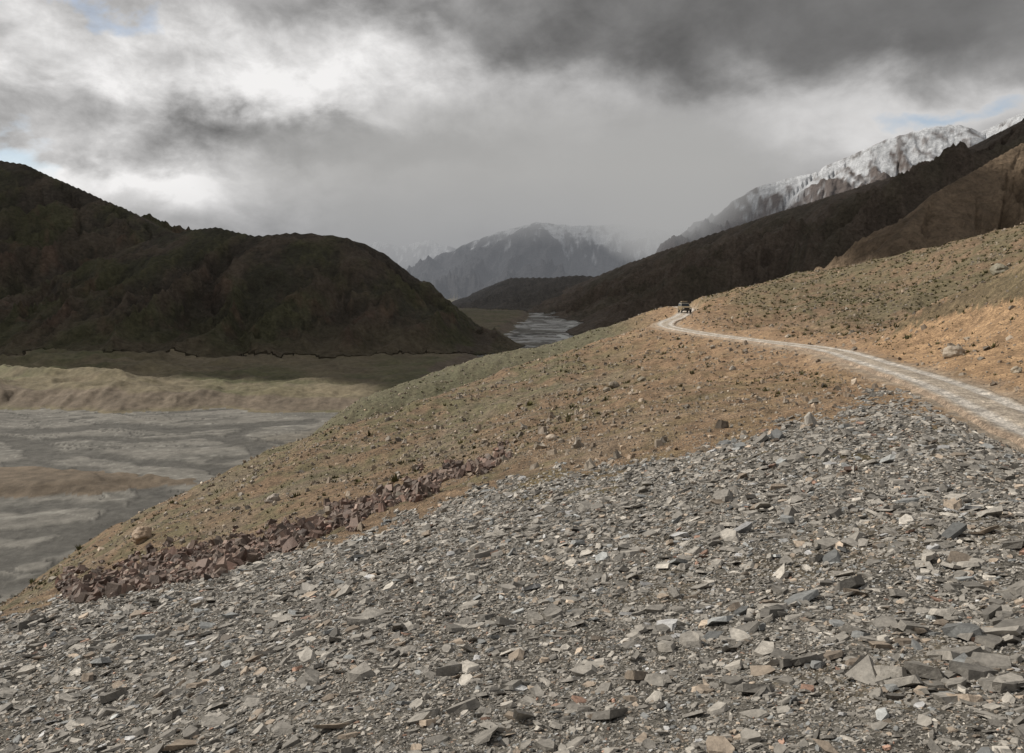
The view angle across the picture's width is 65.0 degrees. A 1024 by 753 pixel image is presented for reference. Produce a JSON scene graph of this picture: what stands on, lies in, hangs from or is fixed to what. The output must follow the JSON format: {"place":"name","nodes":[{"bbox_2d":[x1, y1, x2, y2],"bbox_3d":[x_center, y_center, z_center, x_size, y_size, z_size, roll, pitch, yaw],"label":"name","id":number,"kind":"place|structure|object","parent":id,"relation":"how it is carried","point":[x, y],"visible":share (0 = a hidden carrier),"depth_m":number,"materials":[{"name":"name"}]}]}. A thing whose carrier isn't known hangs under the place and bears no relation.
{"place":"outdoors","nodes":[
{"label":"outdoors","id":0,"kind":"place"},
{"bbox_2d":[0,113,1023,602],"bbox_3d":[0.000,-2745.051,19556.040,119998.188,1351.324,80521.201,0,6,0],"label":"valley and mountains terrain","id":1,"kind":"structure","parent":0,"point":[148,361],"depth_m":1196.44,"materials":[{"name":"brown soil"}]},
{"bbox_2d":[0,225,1023,752],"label":"hillside ground","id":2,"kind":"structure","parent":0,"point":[978,317],"depth_m":38.36,"materials":[{"name":"soil"}]},
{"bbox_2d":[131,526,151,543],"bbox_3d":[-20.850,8.965,45.228,1.072,1.043,1.309,-3,7,-24],"label":"boulder","id":3,"kind":"object","parent":2,"relation":"on","point":[140,534],"visible":0.89,"depth_m":44.87,"materials":[{"name":"beige stone"}]},
{"bbox_2d":[266,493,279,502],"bbox_3d":[-13.064,6.704,44.014,0.689,0.614,0.692,0,6,-2],"label":"boulder","id":4,"kind":"object","parent":2,"relation":"on","point":[273,497],"visible":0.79,"depth_m":43.76,"materials":[{"name":"beige stone"}]},
{"bbox_2d":[55,440,512,603],"bbox_3d":[-14.941,8.226,33.158,28.898,10.038,23.094,1,6,12],"label":"red rock rubble","id":5,"kind":"object","parent":2,"relation":"on","point":[195,558],"visible":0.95,"depth_m":32.52,"materials":[{"name":"brown stone"}]},
{"bbox_2d":[0,386,1023,752],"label":"shale scree","id":6,"kind":"structure","parent":2,"relation":"on","point":[860,672],"depth_m":9.19,"materials":[{"name":"grey gravel"}]},
{"bbox_2d":[0,412,1023,699],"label":"shale slabs","id":7,"kind":"structure","parent":6,"relation":"on","point":[982,660],"depth_m":6.33,"materials":[{"name":"grey stone"}]},
{"bbox_2d":[0,222,1023,617],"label":"scattered stones","id":8,"kind":"object","parent":2,"relation":"on","point":[576,442],"visible":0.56,"depth_m":46.68,"materials":[{"name":"grey stone"}]},
{"bbox_2d":[0,223,1023,610],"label":"grass tufts","id":9,"kind":"object","parent":2,"relation":"on","point":[394,479],"visible":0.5,"depth_m":74.76,"materials":[{"name":"plant"}]},
{"bbox_2d":[546,434,556,440],"bbox_3d":[1.795,2.806,36.526,0.518,0.392,0.418,3,7,24],"label":"boulder","id":10,"kind":"object","parent":2,"relation":"on","point":[550,437],"visible":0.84,"depth_m":36.37,"materials":[{"name":"grey stone"}]},
{"bbox_2d":[608,381,619,388],"bbox_3d":[7.433,0.688,58.400,0.743,0.705,1.026,5,8,41],"label":"boulder","id":11,"kind":"object","parent":2,"relation":"on","point":[614,384],"visible":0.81,"depth_m":58.10,"materials":[{"name":"grey stone"}]},
{"bbox_2d":[637,376,645,381],"bbox_3d":[9.435,0.230,58.392,0.579,0.468,0.532,-2,7,-19],"label":"boulder","id":12,"kind":"object","parent":2,"relation":"on","point":[640,378],"visible":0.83,"depth_m":58.22,"materials":[{"name":"grey stone"}]},
{"bbox_2d":[942,346,964,358],"bbox_3d":[23.719,-1.276,43.130,1.072,0.788,0.847,4,7,32],"label":"boulder","id":13,"kind":"object","parent":2,"relation":"on","point":[951,351],"visible":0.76,"depth_m":42.87,"materials":[{"name":"grey stone"}]},
{"bbox_2d":[989,263,1008,275],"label":"boulder","id":14,"kind":"object","parent":2,"relation":"on","point":[996,268],"visible":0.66,"depth_m":93.54,"materials":[{"name":"grey stone"}]},
{"bbox_2d":[1010,366,1021,373],"bbox_3d":[22.073,-0.261,35.181,0.410,0.381,0.565,1,6,8],"label":"boulder","id":15,"kind":"object","parent":2,"relation":"on","point":[1015,369],"visible":0.87,"depth_m":35.03,"materials":[{"name":"grey stone"}]},
{"bbox_2d":[0,0,1023,248],"label":"sky","id":16,"kind":"structure","parent":0,"point":[452,123],"materials":[{"name":"grey"}]},
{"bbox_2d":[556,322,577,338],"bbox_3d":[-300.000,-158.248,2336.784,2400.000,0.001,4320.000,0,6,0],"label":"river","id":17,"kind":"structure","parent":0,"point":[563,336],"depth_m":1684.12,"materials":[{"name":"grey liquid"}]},
{"bbox_2d":[655,306,1023,447],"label":"dirt road","id":18,"kind":"structure","parent":0,"point":[992,412],"depth_m":32.92,"materials":[{"name":"soil"}]},
{"bbox_2d":[678,301,691,312],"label":"offroad car","id":19,"kind":"object","parent":18,"relation":"on","point":[684,306],"visible":1,"depth_m":148.73,"materials":[{"name":"beige paint"}]}
]}

